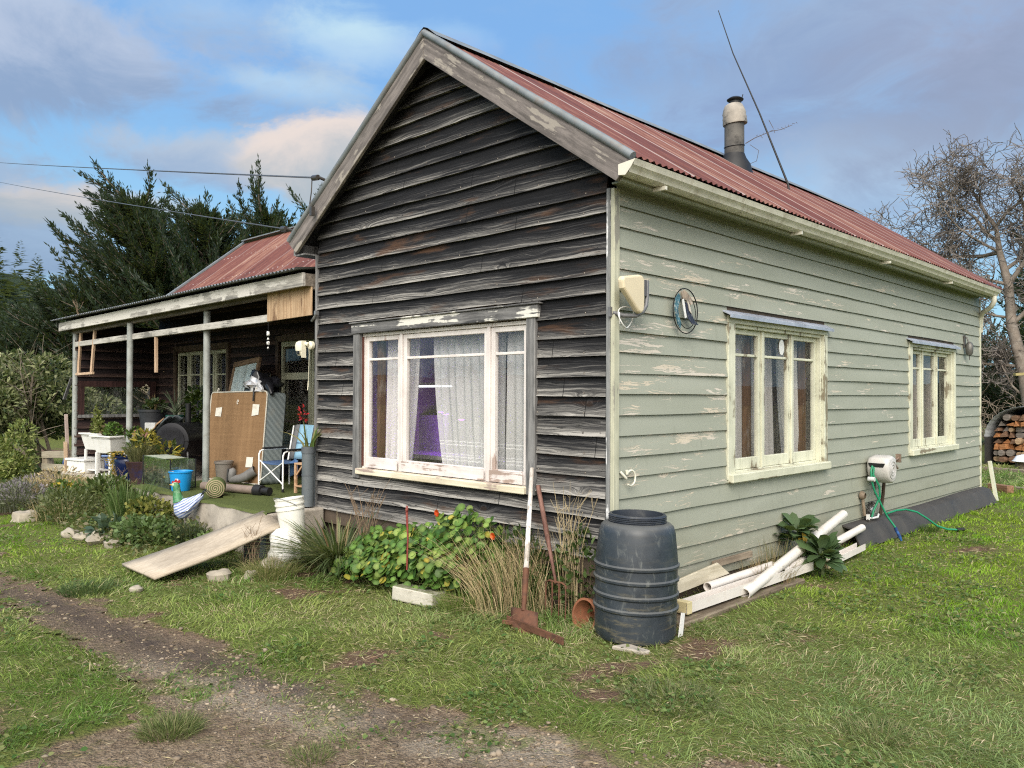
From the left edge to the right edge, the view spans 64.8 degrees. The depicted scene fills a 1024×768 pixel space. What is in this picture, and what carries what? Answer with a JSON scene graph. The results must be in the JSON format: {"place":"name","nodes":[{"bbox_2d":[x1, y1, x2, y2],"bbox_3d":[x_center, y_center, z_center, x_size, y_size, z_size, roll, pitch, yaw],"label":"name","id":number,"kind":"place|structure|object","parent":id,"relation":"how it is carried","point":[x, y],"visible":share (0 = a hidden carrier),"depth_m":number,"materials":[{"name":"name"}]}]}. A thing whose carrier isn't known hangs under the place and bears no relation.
{"place":"outdoors","nodes":[
{"label":"outdoors","id":0,"kind":"place"},
{"bbox_2d":[228,356,261,390],"bbox_3d":[-3.851,-0.087,11.592,0.040,0.539,1.050,16,-13,-36],"label":"old mirror","id":1,"kind":"object","parent":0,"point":[241,371],"visible":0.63,"depth_m":11.65,"materials":[{"name":"grey glass"}]},
{"bbox_2d":[0,570,800,767],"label":"driveway","id":2,"kind":"structure","parent":0,"point":[96,758],"depth_m":3.95,"materials":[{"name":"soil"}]},
{"bbox_2d":[126,706,214,746],"bbox_3d":[-1.638,1.648,3.904,0.471,0.111,0.487,0,-1,44],"label":"grass tuft","id":3,"kind":"object","parent":2,"relation":"on","point":[185,722],"visible":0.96,"depth_m":3.90,"materials":[{"name":"plant"}]},
{"bbox_2d":[278,740,341,767],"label":"grass tuft","id":4,"kind":"object","parent":2,"relation":"on","point":[312,747],"visible":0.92,"depth_m":3.64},
{"bbox_2d":[0,272,1017,407],"bbox_3d":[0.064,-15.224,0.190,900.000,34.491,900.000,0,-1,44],"label":"hills","id":5,"kind":"structure","parent":0,"point":[16,280],"depth_m":175.08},
{"bbox_2d":[0,241,125,401],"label":"forest","id":6,"kind":"object","parent":5,"relation":"on","point":[7,290],"visible":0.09,"depth_m":154.35,"materials":[{"name":"green plant"}]},
{"bbox_2d":[0,408,1023,767],"bbox_3d":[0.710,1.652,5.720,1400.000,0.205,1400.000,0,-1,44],"label":"ground","id":7,"kind":"structure","parent":0,"point":[114,724],"depth_m":4.96,"materials":[{"name":"plant"}]},
{"bbox_2d":[0,417,40,480],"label":"young bush","id":8,"kind":"object","parent":7,"relation":"on","point":[14,463],"visible":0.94,"depth_m":14.09,"materials":[{"name":"green plant"}]},
{"bbox_2d":[0,479,57,512],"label":"lavender","id":9,"kind":"object","parent":7,"relation":"on","point":[6,505],"visible":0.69,"depth_m":10.69,"materials":[{"name":"grey plant"}]},
{"bbox_2d":[0,319,71,433],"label":"macrocarpa tree","id":10,"kind":"object","parent":7,"relation":"on","point":[5,344],"visible":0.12,"depth_m":28.47,"materials":[{"name":"green plant"}]},
{"bbox_2d":[41,451,71,476],"bbox_3d":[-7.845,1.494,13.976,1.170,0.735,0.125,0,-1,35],"label":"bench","id":11,"kind":"object","parent":7,"relation":"on","point":[47,456],"visible":0.52,"depth_m":14.05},
{"bbox_2d":[18,465,96,494],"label":"dry perennial","id":12,"kind":"object","parent":7,"relation":"on","point":[49,477],"visible":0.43,"depth_m":11.42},
{"bbox_2d":[0,333,125,473],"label":"evergreen shrub","id":13,"kind":"object","parent":7,"relation":"on","point":[29,388],"visible":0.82,"depth_m":15.63,"materials":[{"name":"green plant"}]},
{"bbox_2d":[20,484,105,523],"bbox_3d":[-5.512,1.529,10.056,1.273,0.600,1.165,0,-1,0],"label":"green perennial","id":14,"kind":"object","parent":7,"relation":"on","point":[81,495],"visible":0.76,"depth_m":9.88,"materials":[{"name":"green plant"}]},
{"bbox_2d":[0,264,143,434],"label":"macrocarpa tree","id":15,"kind":"object","parent":7,"relation":"on","point":[24,321],"visible":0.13,"depth_m":29.32,"materials":[{"name":"green plant"}]},
{"bbox_2d":[51,577,118,597],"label":"grass tuft","id":16,"kind":"object","parent":7,"relation":"on","point":[94,591],"visible":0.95,"depth_m":6.54,"materials":[{"name":"plant"}]},
{"bbox_2d":[83,512,125,541],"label":"broad leaf seedling","id":17,"kind":"object","parent":7,"relation":"on","point":[102,520],"visible":0.56,"depth_m":8.72,"materials":[{"name":"green plant"}]},
{"bbox_2d":[74,469,137,502],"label":"green perennial","id":18,"kind":"object","parent":7,"relation":"on","point":[99,481],"visible":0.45,"depth_m":10.70,"materials":[{"name":"green plant"}]},
{"bbox_2d":[0,474,212,555],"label":"groundcover","id":19,"kind":"object","parent":7,"relation":"on","point":[85,518],"visible":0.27,"depth_m":9.17,"materials":[{"name":"green plant"}]},
{"bbox_2d":[13,157,218,413],"bbox_3d":[-14.729,-3.118,31.246,8.811,10.910,7.052,0,-1,20],"label":"macrocarpa tree","id":20,"kind":"object","parent":7,"relation":"on","point":[139,234],"visible":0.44,"depth_m":29.66,"materials":[{"name":"green plant"}]},
{"bbox_2d":[100,477,158,521],"bbox_3d":[-4.459,1.340,9.380,0.705,0.571,0.663,0,-1,-6],"label":"iris clump","id":21,"kind":"object","parent":7,"relation":"on","point":[115,503],"visible":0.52,"depth_m":9.32,"materials":[{"name":"green plant"}]},
{"bbox_2d":[108,512,180,546],"bbox_3d":[-3.876,1.565,8.528,0.979,0.391,0.723,-2,-2,70],"label":"leafy herb","id":22,"kind":"object","parent":7,"relation":"on","point":[148,522],"visible":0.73,"depth_m":8.34,"materials":[{"name":"green plant"}]},
{"bbox_2d":[123,494,174,519],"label":"yellow green herb","id":23,"kind":"object","parent":7,"relation":"on","point":[151,502],"visible":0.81,"depth_m":9.08,"materials":[{"name":"green plant"}]},
{"bbox_2d":[170,479,209,528],"bbox_3d":[-3.498,1.307,8.752,0.462,0.546,0.181,0,-1,4],"label":"rooster ornament","id":24,"kind":"object","parent":7,"relation":"on","point":[184,508],"visible":0.99,"depth_m":8.71,"materials":[{"name":"ceramic"}]},
{"bbox_2d":[168,520,211,544],"bbox_3d":[-3.326,1.524,8.349,0.526,0.276,0.492,0,-1,44],"label":"rosemary","id":25,"kind":"object","parent":7,"relation":"on","point":[180,530],"visible":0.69,"depth_m":8.27,"materials":[{"name":"green plant"}]},
{"bbox_2d":[140,180,254,389],"bbox_3d":[-13.194,-3.218,33.404,8.082,10.806,8.038,0,-1,6],"label":"macrocarpa tree","id":26,"kind":"object","parent":7,"relation":"on","point":[201,230],"visible":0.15,"depth_m":33.28,"materials":[{"name":"green plant"}]},
{"bbox_2d":[122,511,279,579],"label":"ramp","id":27,"kind":"structure","parent":7,"relation":"on","point":[188,554],"depth_m":7.36,"materials":[{"name":"wood"}]},
{"bbox_2d":[200,154,297,267],"bbox_3d":[-10.691,-3.890,35.904,6.838,12.244,8.051,0,-1,-16],"label":"macrocarpa tree","id":28,"kind":"object","parent":7,"relation":"on","point":[263,216],"visible":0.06,"depth_m":35.53,"materials":[{"name":"green plant"}]},
{"bbox_2d":[259,556,283,569],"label":"concrete block","id":29,"kind":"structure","parent":7,"relation":"on","point":[265,560],"depth_m":7.39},
{"bbox_2d":[268,528,303,562],"bbox_3d":[-2.110,1.488,7.526,0.350,0.315,0.285,0,-1,44],"label":"sack","id":30,"kind":"object","parent":29,"relation":"on","point":[280,532],"visible":0.56,"depth_m":7.43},
{"bbox_2d":[273,495,305,535],"bbox_3d":[-2.075,1.236,7.580,0.285,0.383,0.280,-9,-2,44],"label":"pail","id":31,"kind":"object","parent":30,"relation":"on","point":[289,508],"visible":0.89,"depth_m":7.48,"materials":[{"name":"plastic"}]},
{"bbox_2d":[228,553,315,581],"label":"grass tuft","id":32,"kind":"object","parent":7,"relation":"on","point":[283,569],"visible":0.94,"depth_m":7.12,"materials":[{"name":"plant"}]},
{"bbox_2d":[238,512,405,574],"bbox_3d":[-1.631,1.411,7.337,2.406,0.588,1.879,0,-1,44],"label":"strap leaf clump","id":33,"kind":"object","parent":7,"relation":"on","point":[322,552],"visible":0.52,"depth_m":7.12,"materials":[{"name":"green plant"}]},
{"bbox_2d":[346,480,389,537],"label":"dead stalks","id":34,"kind":"object","parent":33,"relation":"on","point":[367,510],"visible":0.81,"depth_m":7.35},
{"bbox_2d":[392,583,444,607],"bbox_3d":[-0.730,1.646,6.290,0.400,0.110,0.170,2,-3,32],"label":"mossy block","id":35,"kind":"object","parent":7,"relation":"on","point":[415,594],"depth_m":6.22,"materials":[{"name":"concrete"}]},
{"bbox_2d":[328,503,513,597],"bbox_3d":[-0.816,1.411,6.698,1.850,0.858,0.801,0,-1,44],"label":"nasturtium","id":36,"kind":"object","parent":7,"relation":"on","point":[377,560],"visible":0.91,"depth_m":6.45,"materials":[{"name":"green plant"}]},
{"bbox_2d":[426,584,492,614],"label":"grass tuft","id":37,"kind":"object","parent":7,"relation":"on","point":[450,606],"visible":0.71,"depth_m":6.01,"materials":[{"name":"plant"}]},
{"bbox_2d":[381,512,563,623],"bbox_3d":[-0.225,1.325,6.074,1.764,0.740,1.601,0,-1,44],"label":"dry grass clump","id":38,"kind":"object","parent":7,"relation":"on","point":[494,590],"visible":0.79,"depth_m":5.97,"materials":[{"name":"plant"}]},
{"bbox_2d":[0,524,1023,767],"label":"dead thatch","id":39,"kind":"object","parent":7,"relation":"on","point":[501,689],"visible":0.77,"depth_m":4.71,"materials":[{"name":"brown plant"}]},
{"bbox_2d":[483,523,550,600],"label":"weeds","id":40,"kind":"object","parent":7,"relation":"on","point":[523,535],"visible":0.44,"depth_m":6.15,"materials":[{"name":"beige plant"}]},
{"bbox_2d":[510,467,537,633],"bbox_3d":[0.079,1.197,5.821,0.194,1.125,0.762,0,-1,-1],"label":"shovel","id":41,"kind":"object","parent":7,"relation":"on","point":[522,613],"visible":0.84,"depth_m":5.70,"materials":[{"name":"wood"}]},
{"bbox_2d":[50,27,1002,608],"bbox_3d":[-0.360,-0.837,12.817,12.105,5.632,9.964,0,-1,44],"label":"farmhouse","id":42,"kind":"object","parent":7,"relation":"on","point":[466,189],"visible":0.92,"depth_m":7.35,"materials":[{"name":"green paint"}]},
{"bbox_2d":[65,456,105,473],"bbox_3d":[-7.084,1.346,13.414,0.560,0.240,0.400,0,-1,32],"label":"storage tub","id":43,"kind":"object","parent":42,"relation":"on","point":[82,464],"visible":0.75,"depth_m":13.25,"materials":[{"name":"white plastic"}]},
{"bbox_2d":[75,330,96,375],"bbox_3d":[-6.997,-0.515,13.259,0.783,0.742,0.075,0,-1,44],"label":"stick hanger","id":44,"kind":"object","parent":42,"relation":"hanging from","point":[91,372],"visible":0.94,"depth_m":13.13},
{"bbox_2d":[78,432,113,473],"bbox_3d":[-6.734,1.129,13.159,0.580,0.670,0.380,0,-1,34],"label":"planter","id":45,"kind":"object","parent":42,"relation":"on","point":[88,442],"visible":0.48,"depth_m":13.09,"materials":[{"name":"white plastic"}]},
{"bbox_2d":[89,434,125,476],"bbox_3d":[-6.173,1.122,12.417,0.580,0.670,0.380,0,-1,34],"label":"planter","id":46,"kind":"object","parent":42,"relation":"on","point":[104,444],"visible":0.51,"depth_m":12.28,"materials":[{"name":"white plastic"}]},
{"bbox_2d":[78,381,155,417],"bbox_3d":[-6.891,0.265,14.103,0.093,0.625,1.290,0,-1,44],"label":"end window","id":47,"kind":"structure","parent":42,"relation":"in","point":[81,384],"depth_m":13.92,"materials":[{"name":"beige wood"}]},
{"bbox_2d":[125,460,154,484],"bbox_3d":[-5.387,1.281,11.675,0.400,0.340,0.396,0,-1,44],"label":"glazed pot","id":48,"kind":"object","parent":42,"relation":"on","point":[134,469],"visible":0.83,"depth_m":11.55,"materials":[{"name":"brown ceramic"}]},
{"bbox_2d":[121,427,161,461],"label":"bushy herb","id":49,"kind":"object","parent":48,"relation":"in","point":[136,454],"visible":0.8,"depth_m":11.64,"materials":[{"name":"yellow plant"}]},
{"bbox_2d":[133,429,186,475],"bbox_3d":[-5.774,1.111,13.161,1.070,0.715,0.520,0,-1,38],"label":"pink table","id":50,"kind":"object","parent":42,"relation":"on","point":[160,472],"visible":0.07,"depth_m":13.01,"materials":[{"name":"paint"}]},
{"bbox_2d":[138,409,168,429],"bbox_3d":[-5.877,0.584,13.226,0.470,0.335,0.465,0,-1,44],"label":"black pot","id":51,"kind":"object","parent":50,"relation":"on","point":[153,416],"visible":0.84,"depth_m":13.04,"materials":[{"name":"plastic"}]},
{"bbox_2d":[180,385,202,422],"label":"rubber plant","id":52,"kind":"object","parent":50,"relation":"on","point":[194,396],"visible":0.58,"depth_m":13.00,"materials":[{"name":"green plant"}]},
{"bbox_2d":[0,162,324,215],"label":"power cable","id":53,"kind":"object","parent":42,"relation":"attached to","point":[312,208],"visible":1,"depth_m":9.46,"materials":[{"name":"rubber"}]},
{"bbox_2d":[156,403,202,479],"bbox_3d":[-5.114,0.885,12.615,0.560,1.161,0.824,0,-1,6],"label":"barbecue","id":54,"kind":"object","parent":42,"relation":"on","point":[188,434],"visible":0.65,"depth_m":12.26,"materials":[{"name":"metal"}]},
{"bbox_2d":[178,349,225,420],"bbox_3d":[-5.127,0.111,13.440,1.880,1.350,0.138,0,-1,44],"label":"window","id":55,"kind":"structure","parent":42,"relation":"in","point":[217,374],"depth_m":13.70,"materials":[{"name":"green paint"}]},
{"bbox_2d":[196,353,225,417],"bbox_3d":[-4.988,0.119,13.568,1.700,1.500,0.088,0,-1,44],"label":"door curtain","id":56,"kind":"object","parent":42,"relation":"hanging from","point":[211,372],"depth_m":13.66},
{"bbox_2d":[133,475,301,514],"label":"artificial turf","id":57,"kind":"structure","parent":42,"relation":"on","point":[251,503],"depth_m":9.04,"materials":[{"name":"plastic"}]},
{"bbox_2d":[142,454,195,488],"bbox_3d":[-4.306,1.089,10.120,0.312,0.352,1.012,1,-1,-42],"label":"aquarium","id":58,"kind":"object","parent":57,"relation":"on","point":[163,483],"visible":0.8,"depth_m":10.18,"materials":[{"name":"clear glass"}]},
{"bbox_2d":[168,470,192,490],"bbox_3d":[-3.918,1.140,9.544,0.276,0.238,0.277,0,-1,44],"label":"bucket","id":59,"kind":"object","parent":57,"relation":"on","point":[184,477],"visible":0.86,"depth_m":9.46,"materials":[{"name":"blue plastic"}]},
{"bbox_2d":[205,477,233,497],"bbox_3d":[-3.262,1.153,9.012,0.296,0.211,0.322,0,-1,-18],"label":"turf roll","id":60,"kind":"object","parent":57,"relation":"on","point":[215,487],"visible":0.96,"depth_m":8.86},
{"bbox_2d":[200,482,272,495],"bbox_3d":[-3.204,1.210,9.352,1.106,0.135,0.135,0,-1,30],"label":"pipe","id":61,"kind":"object","parent":57,"relation":"on","point":[258,490],"visible":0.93,"depth_m":9.20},
{"bbox_2d":[226,466,256,482],"bbox_3d":[-3.399,1.143,10.189,0.408,0.221,0.136,0,-1,9],"label":"pipe elbow","id":62,"kind":"object","parent":57,"relation":"on","point":[245,476],"visible":1,"depth_m":10.14,"materials":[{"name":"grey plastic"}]},
{"bbox_2d":[209,387,285,484],"bbox_3d":[-3.564,0.676,10.704,1.458,1.241,0.311,-1,-7,42],"label":"mattress base","id":63,"kind":"object","parent":57,"relation":"on","point":[246,427],"visible":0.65,"depth_m":10.41,"materials":[{"name":"wood"}]},
{"bbox_2d":[243,369,284,394],"bbox_3d":[-3.242,0.002,10.528,0.830,0.389,0.416,0,-1,44],"label":"rubbish bag","id":64,"kind":"object","parent":63,"relation":"on","point":[267,382],"visible":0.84,"depth_m":10.38,"materials":[{"name":"black plastic"}]},
{"bbox_2d":[258,424,313,491],"bbox_3d":[-2.692,0.884,9.775,0.542,0.766,0.554,0,-1,40],"label":"camp chair","id":65,"kind":"object","parent":57,"relation":"on","point":[294,451],"visible":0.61,"depth_m":9.89,"materials":[{"name":"blue fabric"}]},
{"bbox_2d":[281,339,314,443],"bbox_3d":[-2.604,0.116,10.978,1.970,1.460,0.138,0,-1,44],"label":"window","id":66,"kind":"structure","parent":42,"relation":"in","point":[285,375],"depth_m":11.40,"materials":[{"name":"green paint"}]},
{"bbox_2d":[301,446,314,506],"bbox_3d":[-2.090,0.947,8.268,0.136,0.608,0.136,0,-1,44],"label":"standing pipe","id":67,"kind":"object","parent":42,"relation":"on","point":[307,474],"visible":0.95,"depth_m":8.21,"materials":[{"name":"plastic"}]},
{"bbox_2d":[377,341,385,457],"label":"curtain","id":68,"kind":"object","parent":42,"relation":"attached to","point":[381,404],"depth_m":7.87,"materials":[{"name":"fabric"}]},
{"bbox_2d":[385,338,419,460],"bbox_3d":[-1.041,0.127,7.733,0.500,1.330,0.064,0,-1,44],"label":"net curtain","id":69,"kind":"object","parent":42,"relation":"hanging from","point":[392,411],"visible":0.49,"depth_m":7.79,"materials":[{"name":"fabric"}]},
{"bbox_2d":[413,415,441,459],"bbox_3d":[-0.617,0.564,8.486,1.650,0.440,0.480,0,-1,44],"label":"kitchen bench","id":70,"kind":"object","parent":42,"relation":"on","point":[429,444],"visible":0.43,"depth_m":9.05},
{"bbox_2d":[349,301,542,495],"bbox_3d":[-0.646,0.142,7.085,2.510,1.528,0.175,0,-1,44],"label":"window","id":71,"kind":"structure","parent":42,"relation":"in","point":[488,477],"depth_m":6.93,"materials":[{"name":"white paint"}]},
{"bbox_2d":[434,332,505,469],"bbox_3d":[-0.378,0.121,7.030,0.930,1.330,0.066,0,-1,44],"label":"net curtain","id":72,"kind":"object","parent":42,"relation":"hanging from","point":[459,386],"visible":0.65,"depth_m":7.06,"materials":[{"name":"fabric"}]},
{"bbox_2d":[506,331,523,470],"bbox_3d":[0.148,0.117,6.517,0.500,1.330,0.054,0,-1,44],"label":"net curtain","id":73,"kind":"object","parent":42,"relation":"hanging from","point":[515,421],"visible":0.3,"depth_m":6.64,"materials":[{"name":"fabric"}]},
{"bbox_2d":[608,275,648,327],"bbox_3d":[0.823,-0.584,5.729,0.175,0.376,0.352,0,-1,44],"label":"wedge antenna","id":74,"kind":"object","parent":42,"relation":"attached to","point":[634,289],"visible":1,"depth_m":5.68,"materials":[{"name":"white plastic"}]},
{"bbox_2d":[672,288,697,333],"bbox_3d":[1.342,-0.570,6.321,0.080,0.359,0.359,0,-1,44],"label":"wire ornament","id":75,"kind":"object","parent":42,"relation":"attached to","point":[688,303],"visible":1,"depth_m":6.29,"materials":[{"name":"teal metal"}]},
{"bbox_2d":[735,334,741,457],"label":"net curtain","id":76,"kind":"object","parent":42,"relation":"hanging from","point":[738,399],"visible":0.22,"depth_m":7.48,"materials":[{"name":"fabric"}]},
{"bbox_2d":[742,335,750,456],"bbox_3d":[2.173,0.123,7.476,0.060,1.300,0.060,0,-1,44],"label":"curtain","id":77,"kind":"object","parent":42,"relation":"attached to","point":[746,400],"depth_m":7.45,"materials":[{"name":"fabric"}]},
{"bbox_2d":[718,10,789,189],"bbox_3d":[3.254,-3.767,10.789,1.076,2.794,0.100,0,-1,44],"label":"radio aerial","id":78,"kind":"object","parent":42,"relation":"on","point":[782,170],"visible":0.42,"depth_m":10.69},
{"bbox_2d":[751,336,773,455],"bbox_3d":[2.374,0.122,7.782,0.073,1.290,0.580,0,-1,44],"label":"net curtain","id":79,"kind":"object","parent":42,"relation":"hanging from","point":[768,428],"visible":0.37,"depth_m":7.88,"materials":[{"name":"fabric"}]},
{"bbox_2d":[723,310,833,483],"bbox_3d":[2.497,0.117,7.572,0.189,1.473,2.100,0,-1,44],"label":"window","id":80,"kind":"structure","parent":42,"relation":"in","point":[759,466],"depth_m":7.64,"materials":[{"name":"beige paint"}]},
{"bbox_2d":[776,339,798,452],"bbox_3d":[2.790,0.129,8.180,0.071,1.290,0.550,0,-1,44],"label":"net curtain","id":81,"kind":"object","parent":42,"relation":"hanging from","point":[780,380],"visible":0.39,"depth_m":8.11,"materials":[{"name":"fabric"}]},
{"bbox_2d":[798,341,805,450],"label":"curtain","id":82,"kind":"object","parent":42,"relation":"attached to","point":[802,397],"depth_m":8.28,"materials":[{"name":"fabric"}]},
{"bbox_2d":[867,454,901,540],"bbox_3d":[4.315,1.268,9.171,0.336,0.950,0.945,0,-1,44],"label":"hose reel","id":83,"kind":"object","parent":42,"relation":"attached to","point":[881,469],"visible":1,"depth_m":8.91,"materials":[{"name":"white plastic"}]},
{"bbox_2d":[913,354,930,438],"bbox_3d":[5.415,0.204,10.899,0.074,1.350,1.650,0,-1,44],"label":"net curtain","id":84,"kind":"object","parent":42,"relation":"hanging from","point":[927,394],"visible":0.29,"depth_m":11.22,"materials":[{"name":"fabric"}]},
{"bbox_2d":[906,338,960,455],"bbox_3d":[5.562,0.169,10.714,0.189,1.473,1.970,0,-1,44],"label":"window","id":85,"kind":"structure","parent":42,"relation":"in","point":[935,443],"depth_m":10.94,"materials":[{"name":"beige paint"}]},
{"bbox_2d":[502,615,563,644],"bbox_3d":[0.168,1.654,5.448,0.108,0.060,0.606,1,-1,-41],"label":"iron bar","id":86,"kind":"object","parent":7,"relation":"on","point":[535,630],"visible":1,"depth_m":5.41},
{"bbox_2d":[536,485,566,622],"bbox_3d":[0.256,1.234,5.928,0.105,0.934,0.513,1,-1,-22],"label":"garden fork","id":87,"kind":"object","parent":7,"relation":"on","point":[544,518],"visible":0.97,"depth_m":5.89,"materials":[{"name":"metal"}]},
{"bbox_2d":[540,522,595,620],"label":"weeds","id":88,"kind":"object","parent":7,"relation":"on","point":[570,574],"visible":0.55,"depth_m":5.80,"materials":[{"name":"brown plant"}]},
{"bbox_2d":[550,484,597,600],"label":"dead stalks","id":89,"kind":"object","parent":7,"relation":"on","point":[561,549],"visible":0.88,"depth_m":5.84,"materials":[{"name":"plant"}]},
{"bbox_2d":[572,598,594,631],"bbox_3d":[0.589,1.626,5.659,0.235,0.240,0.242,13,-9,-37],"label":"fallen pot","id":90,"kind":"object","parent":7,"relation":"on","point":[580,608],"visible":0.4,"depth_m":5.68,"materials":[{"name":"ceramic"}]},
{"bbox_2d":[593,509,679,646],"bbox_3d":[0.836,1.282,5.436,0.574,0.820,0.574,1,-1,44],"label":"water barrel","id":91,"kind":"object","parent":7,"relation":"on","point":[637,578],"visible":1,"depth_m":5.21,"materials":[{"name":"plastic"}]},
{"bbox_2d":[611,671,727,719],"bbox_3d":[0.847,1.641,4.260,0.661,0.086,0.674,0,-1,44],"label":"grass tuft","id":92,"kind":"object","parent":7,"relation":"on","point":[670,689],"visible":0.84,"depth_m":4.28,"materials":[{"name":"plant"}]},
{"bbox_2d":[676,577,804,627],"bbox_3d":[1.733,1.723,6.432,0.370,0.090,1.950,0,-1,44],"label":"sleeper","id":93,"kind":"object","parent":7,"relation":"on","point":[715,610],"visible":0.2,"depth_m":6.17,"materials":[{"name":"wood"}]},
{"bbox_2d":[678,563,728,592],"bbox_3d":[1.417,1.525,6.288,0.029,0.160,1.038,0,-1,45],"label":"timber offcut","id":94,"kind":"object","parent":93,"relation":"on","point":[703,575],"visible":0.53,"depth_m":6.35,"materials":[{"name":"wood"}]},
{"bbox_2d":[703,561,773,590],"bbox_3d":[1.904,1.587,6.687,0.072,0.082,1.151,0,-1,42],"label":"plastic pipe","id":95,"kind":"object","parent":93,"relation":"on","point":[728,579],"visible":0.77,"depth_m":6.54,"materials":[{"name":"white plastic"}]},
{"bbox_2d":[677,562,812,614],"bbox_3d":[1.938,1.616,6.527,2.030,0.089,0.112,1,-1,-45],"label":"plank","id":96,"kind":"object","parent":93,"relation":"on","point":[697,602],"visible":0.78,"depth_m":6.20,"materials":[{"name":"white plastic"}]},
{"bbox_2d":[784,524,865,570],"bbox_3d":[3.016,1.570,7.747,0.076,0.196,2.128,0,-1,41],"label":"plastic pipe","id":97,"kind":"object","parent":96,"relation":"on","point":[851,533],"visible":0.36,"depth_m":8.07,"materials":[{"name":"white plastic"}]},
{"bbox_2d":[741,510,847,597],"bbox_3d":[2.608,1.490,7.294,0.088,0.432,2.482,0,-1,39],"label":"plastic pipe","id":98,"kind":"object","parent":93,"relation":"on","point":[763,578],"visible":0.91,"depth_m":6.95,"materials":[{"name":"white plastic"}]},
{"bbox_2d":[774,512,819,557],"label":"broad leaf plant","id":99,"kind":"object","parent":7,"relation":"on","point":[803,525],"visible":0.79,"depth_m":7.44,"materials":[{"name":"green plant"}]},
{"bbox_2d":[798,531,848,574],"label":"broad leaf plant","id":100,"kind":"object","parent":7,"relation":"on","point":[822,549],"visible":0.94,"depth_m":7.15,"materials":[{"name":"green plant"}]},
{"bbox_2d":[824,709,929,750],"bbox_3d":[1.747,1.647,3.858,0.481,0.083,0.478,0,-1,44],"label":"grass tuft","id":101,"kind":"object","parent":7,"relation":"on","point":[872,719],"visible":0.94,"depth_m":3.85,"materials":[{"name":"plant"}]},
{"bbox_2d":[861,123,1023,406],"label":"bare tree","id":102,"kind":"object","parent":7,"relation":"on","point":[1000,353],"visible":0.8,"depth_m":21.70,"materials":[{"name":"grey plant"}]},
{"bbox_2d":[981,318,1018,427],"bbox_3d":[14.739,-0.006,28.055,6.038,4.892,6.078,0,-1,44],"label":"macrocarpa tree","id":103,"kind":"object","parent":7,"relation":"on","point":[985,393],"visible":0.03,"depth_m":27.09,"materials":[{"name":"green plant"}]},
{"bbox_2d":[981,309,1023,410],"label":"macrocarpa tree","id":104,"kind":"object","parent":7,"relation":"on","point":[998,389],"visible":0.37,"depth_m":25.72,"materials":[{"name":"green plant"}]},
{"bbox_2d":[981,226,1023,404],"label":"macrocarpa tree","id":105,"kind":"object","parent":7,"relation":"on","point":[1016,292],"visible":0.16,"depth_m":31.51,"materials":[{"name":"green plant"}]},
{"bbox_2d":[984,407,1023,462],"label":"wood shelter","id":106,"kind":"object","parent":7,"relation":"on","point":[990,433],"visible":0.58,"depth_m":19.36,"materials":[{"name":"metal"}]},
{"bbox_2d":[0,0,1023,369],"label":"sky","id":107,"kind":"structure","parent":0,"point":[212,86],"materials":[{"name":"blue"}]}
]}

